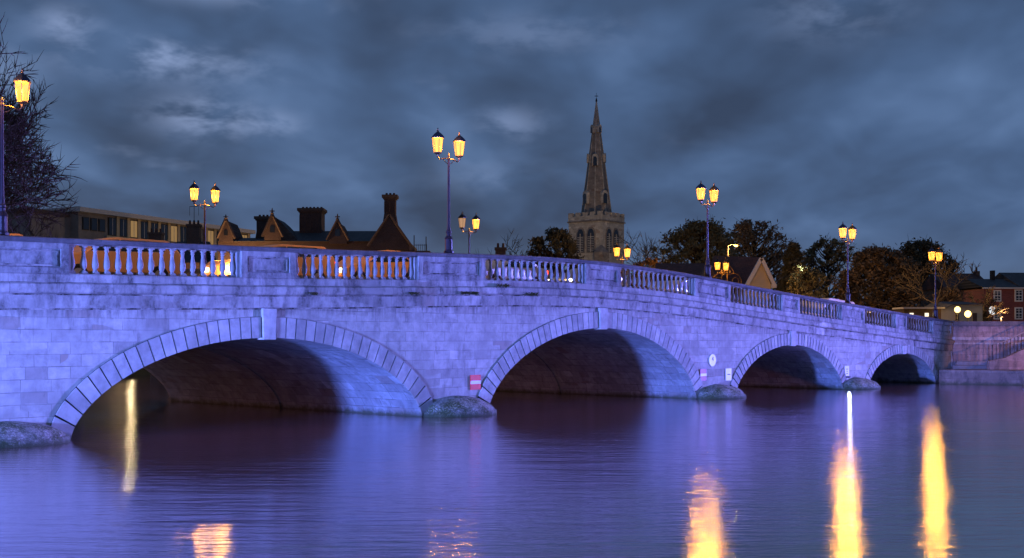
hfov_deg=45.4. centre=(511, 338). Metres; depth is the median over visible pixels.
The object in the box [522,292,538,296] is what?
weed tuft
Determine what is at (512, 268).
car
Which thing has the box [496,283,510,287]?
weed tuft
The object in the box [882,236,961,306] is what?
leafy tree
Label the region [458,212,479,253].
street lamp
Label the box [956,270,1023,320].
red house
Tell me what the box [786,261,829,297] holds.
leafy tree
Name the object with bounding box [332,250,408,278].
car
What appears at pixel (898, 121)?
sky
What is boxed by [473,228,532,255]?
bare tree
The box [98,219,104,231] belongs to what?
window
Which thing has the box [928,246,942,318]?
street lamp
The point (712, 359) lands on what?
round sign
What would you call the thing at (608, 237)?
window
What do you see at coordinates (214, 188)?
street lamp
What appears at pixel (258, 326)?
stone bridge
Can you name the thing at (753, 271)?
gabled house
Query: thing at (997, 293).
window
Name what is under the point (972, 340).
quay wall
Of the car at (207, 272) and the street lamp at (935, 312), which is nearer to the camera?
the car at (207, 272)
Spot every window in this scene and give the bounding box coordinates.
[82,217,88,229]
[90,218,96,230]
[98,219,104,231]
[108,217,115,235]
[120,219,126,236]
[130,220,136,237]
[141,221,147,238]
[151,223,157,231]
[161,224,166,240]
[171,225,176,242]
[180,226,186,241]
[208,230,213,244]
[576,227,584,253]
[586,227,594,252]
[605,227,611,252]
[613,228,618,253]
[993,290,1000,301]
[993,307,1000,318]
[1014,289,1022,301]
[1014,307,1022,318]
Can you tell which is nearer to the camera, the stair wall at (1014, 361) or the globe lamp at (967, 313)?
the stair wall at (1014, 361)
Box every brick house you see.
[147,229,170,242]
[177,206,215,268]
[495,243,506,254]
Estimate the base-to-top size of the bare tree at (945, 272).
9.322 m
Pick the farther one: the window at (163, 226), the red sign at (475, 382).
the window at (163, 226)
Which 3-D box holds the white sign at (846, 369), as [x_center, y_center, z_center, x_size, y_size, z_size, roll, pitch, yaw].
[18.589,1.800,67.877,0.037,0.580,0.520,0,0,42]
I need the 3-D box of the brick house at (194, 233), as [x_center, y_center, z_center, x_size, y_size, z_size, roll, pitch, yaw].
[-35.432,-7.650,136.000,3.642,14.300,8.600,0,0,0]
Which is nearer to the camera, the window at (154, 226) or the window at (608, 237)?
the window at (154, 226)
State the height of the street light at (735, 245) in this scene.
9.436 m
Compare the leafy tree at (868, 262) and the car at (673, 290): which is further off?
the leafy tree at (868, 262)
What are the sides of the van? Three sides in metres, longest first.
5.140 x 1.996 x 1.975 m
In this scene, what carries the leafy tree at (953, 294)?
on the ground
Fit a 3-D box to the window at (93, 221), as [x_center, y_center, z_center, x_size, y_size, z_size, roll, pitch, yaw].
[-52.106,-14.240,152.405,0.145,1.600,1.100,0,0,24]
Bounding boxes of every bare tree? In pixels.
[0,13,82,237]
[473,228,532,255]
[611,231,676,285]
[894,243,979,305]
[967,285,1010,319]
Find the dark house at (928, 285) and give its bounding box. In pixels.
[920,268,982,306]
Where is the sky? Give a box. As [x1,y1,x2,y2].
[0,0,1023,297]
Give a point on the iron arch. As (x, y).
(727, 268)
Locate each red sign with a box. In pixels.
[470,375,480,389]
[700,369,706,380]
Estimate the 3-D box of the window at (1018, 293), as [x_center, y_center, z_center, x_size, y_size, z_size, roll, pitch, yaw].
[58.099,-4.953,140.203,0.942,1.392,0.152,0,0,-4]
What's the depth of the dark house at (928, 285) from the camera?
153.80 m
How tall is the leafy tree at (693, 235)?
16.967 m
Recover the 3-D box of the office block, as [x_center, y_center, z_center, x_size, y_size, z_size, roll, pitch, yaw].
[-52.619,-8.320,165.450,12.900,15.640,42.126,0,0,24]
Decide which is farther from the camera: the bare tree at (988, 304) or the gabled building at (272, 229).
the gabled building at (272, 229)
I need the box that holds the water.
[0,373,1023,557]
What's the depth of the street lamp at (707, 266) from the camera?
57.84 m
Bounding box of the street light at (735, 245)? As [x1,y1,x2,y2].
[727,244,739,255]
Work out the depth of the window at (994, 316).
140.00 m
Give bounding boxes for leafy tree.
[641,215,743,267]
[728,218,802,298]
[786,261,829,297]
[801,233,870,301]
[825,243,928,324]
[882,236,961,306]
[932,284,969,304]
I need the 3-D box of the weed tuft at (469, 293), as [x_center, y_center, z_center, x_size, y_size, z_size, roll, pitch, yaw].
[-1.586,-1.674,45.382,0.209,0.176,1.145,0,0,42]
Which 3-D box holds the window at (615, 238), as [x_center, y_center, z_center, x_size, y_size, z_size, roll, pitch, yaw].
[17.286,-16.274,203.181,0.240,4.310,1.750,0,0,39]
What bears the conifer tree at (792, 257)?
on the ground
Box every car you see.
[73,237,180,275]
[204,244,334,278]
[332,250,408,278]
[485,260,547,279]
[548,268,627,285]
[646,280,686,292]
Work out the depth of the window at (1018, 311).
140.17 m
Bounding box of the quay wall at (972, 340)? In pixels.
[953,321,1023,364]
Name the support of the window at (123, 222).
in the office block
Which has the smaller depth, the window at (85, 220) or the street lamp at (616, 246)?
the street lamp at (616, 246)
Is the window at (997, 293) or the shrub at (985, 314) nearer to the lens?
the shrub at (985, 314)
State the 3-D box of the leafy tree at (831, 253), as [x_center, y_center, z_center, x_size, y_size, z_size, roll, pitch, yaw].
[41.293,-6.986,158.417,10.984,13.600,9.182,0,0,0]
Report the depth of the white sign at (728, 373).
58.86 m
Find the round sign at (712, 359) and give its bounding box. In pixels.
[709,354,715,365]
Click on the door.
(974, 314)
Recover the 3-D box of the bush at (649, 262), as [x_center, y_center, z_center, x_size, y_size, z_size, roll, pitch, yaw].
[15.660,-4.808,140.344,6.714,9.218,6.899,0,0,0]
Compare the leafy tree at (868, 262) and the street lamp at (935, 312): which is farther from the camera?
the leafy tree at (868, 262)
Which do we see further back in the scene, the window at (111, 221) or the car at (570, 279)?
the window at (111, 221)
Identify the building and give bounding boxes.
[216,193,429,261]
[925,302,982,320]
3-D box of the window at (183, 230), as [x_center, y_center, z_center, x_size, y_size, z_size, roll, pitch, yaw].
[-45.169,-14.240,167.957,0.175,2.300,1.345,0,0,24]
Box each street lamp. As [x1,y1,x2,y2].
[0,68,30,234]
[189,181,219,263]
[431,128,465,252]
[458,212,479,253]
[613,243,630,277]
[696,181,718,277]
[714,257,728,279]
[839,222,856,303]
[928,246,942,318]
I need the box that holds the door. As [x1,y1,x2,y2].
[973,313,976,320]
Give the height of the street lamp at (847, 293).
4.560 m
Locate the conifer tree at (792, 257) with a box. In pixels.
[771,238,813,307]
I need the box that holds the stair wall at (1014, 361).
[987,332,1023,369]
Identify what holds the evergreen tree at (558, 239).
on the ground
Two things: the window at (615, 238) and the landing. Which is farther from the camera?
the window at (615, 238)
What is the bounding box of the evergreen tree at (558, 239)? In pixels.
[521,226,583,278]
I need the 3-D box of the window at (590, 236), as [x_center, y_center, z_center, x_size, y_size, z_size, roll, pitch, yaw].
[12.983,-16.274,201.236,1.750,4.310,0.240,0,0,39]
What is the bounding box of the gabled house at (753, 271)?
[654,256,776,306]
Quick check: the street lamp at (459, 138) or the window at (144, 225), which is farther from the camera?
the window at (144, 225)
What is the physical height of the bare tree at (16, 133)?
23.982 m
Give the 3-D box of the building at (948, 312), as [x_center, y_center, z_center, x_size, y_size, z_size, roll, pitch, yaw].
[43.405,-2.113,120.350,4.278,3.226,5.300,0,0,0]
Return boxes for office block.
[6,207,255,259]
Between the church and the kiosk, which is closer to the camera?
the kiosk
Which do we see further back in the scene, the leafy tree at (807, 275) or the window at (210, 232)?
the window at (210, 232)
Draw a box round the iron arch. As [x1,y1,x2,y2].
[714,266,741,301]
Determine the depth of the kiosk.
105.00 m
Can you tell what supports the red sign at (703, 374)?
attached to the stone bridge
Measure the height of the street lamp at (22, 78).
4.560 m
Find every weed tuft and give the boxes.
[460,291,478,294]
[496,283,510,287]
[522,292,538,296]
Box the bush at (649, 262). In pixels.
[625,257,660,287]
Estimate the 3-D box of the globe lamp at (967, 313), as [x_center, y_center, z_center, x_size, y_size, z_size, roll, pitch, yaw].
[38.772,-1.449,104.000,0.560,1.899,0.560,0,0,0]
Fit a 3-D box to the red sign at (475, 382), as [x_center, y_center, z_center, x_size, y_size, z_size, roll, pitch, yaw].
[-1.370,1.635,45.884,0.036,0.560,0.560,0,0,42]
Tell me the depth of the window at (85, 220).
150.97 m
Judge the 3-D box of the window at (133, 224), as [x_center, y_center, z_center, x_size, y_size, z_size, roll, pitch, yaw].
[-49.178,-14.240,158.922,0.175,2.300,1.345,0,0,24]
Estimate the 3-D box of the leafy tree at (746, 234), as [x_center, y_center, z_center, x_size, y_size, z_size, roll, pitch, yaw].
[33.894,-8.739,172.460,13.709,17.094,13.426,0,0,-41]
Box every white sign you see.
[725,368,731,380]
[844,366,848,375]
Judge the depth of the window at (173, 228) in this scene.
166.15 m
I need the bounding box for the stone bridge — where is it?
[0,235,953,447]
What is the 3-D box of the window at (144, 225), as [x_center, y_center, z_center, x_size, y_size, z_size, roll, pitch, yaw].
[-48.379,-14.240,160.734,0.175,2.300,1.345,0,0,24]
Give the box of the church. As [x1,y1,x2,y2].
[567,93,650,281]
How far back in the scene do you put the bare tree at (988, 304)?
123.71 m
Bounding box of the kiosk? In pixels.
[892,307,944,330]
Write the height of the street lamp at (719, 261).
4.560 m
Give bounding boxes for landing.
[939,361,1023,385]
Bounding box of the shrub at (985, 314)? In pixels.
[981,302,999,320]
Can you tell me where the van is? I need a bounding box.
[802,298,854,316]
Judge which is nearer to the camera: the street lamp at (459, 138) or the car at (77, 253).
the car at (77, 253)
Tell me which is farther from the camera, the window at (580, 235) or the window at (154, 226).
the window at (580, 235)
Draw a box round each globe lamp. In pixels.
[954,306,960,320]
[964,310,970,320]
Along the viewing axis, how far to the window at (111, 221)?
155.19 m
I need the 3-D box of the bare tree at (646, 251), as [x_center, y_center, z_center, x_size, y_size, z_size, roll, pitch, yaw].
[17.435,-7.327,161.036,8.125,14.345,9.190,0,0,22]
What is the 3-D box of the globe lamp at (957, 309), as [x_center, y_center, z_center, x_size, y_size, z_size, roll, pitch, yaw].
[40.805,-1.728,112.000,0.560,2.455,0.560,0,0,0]

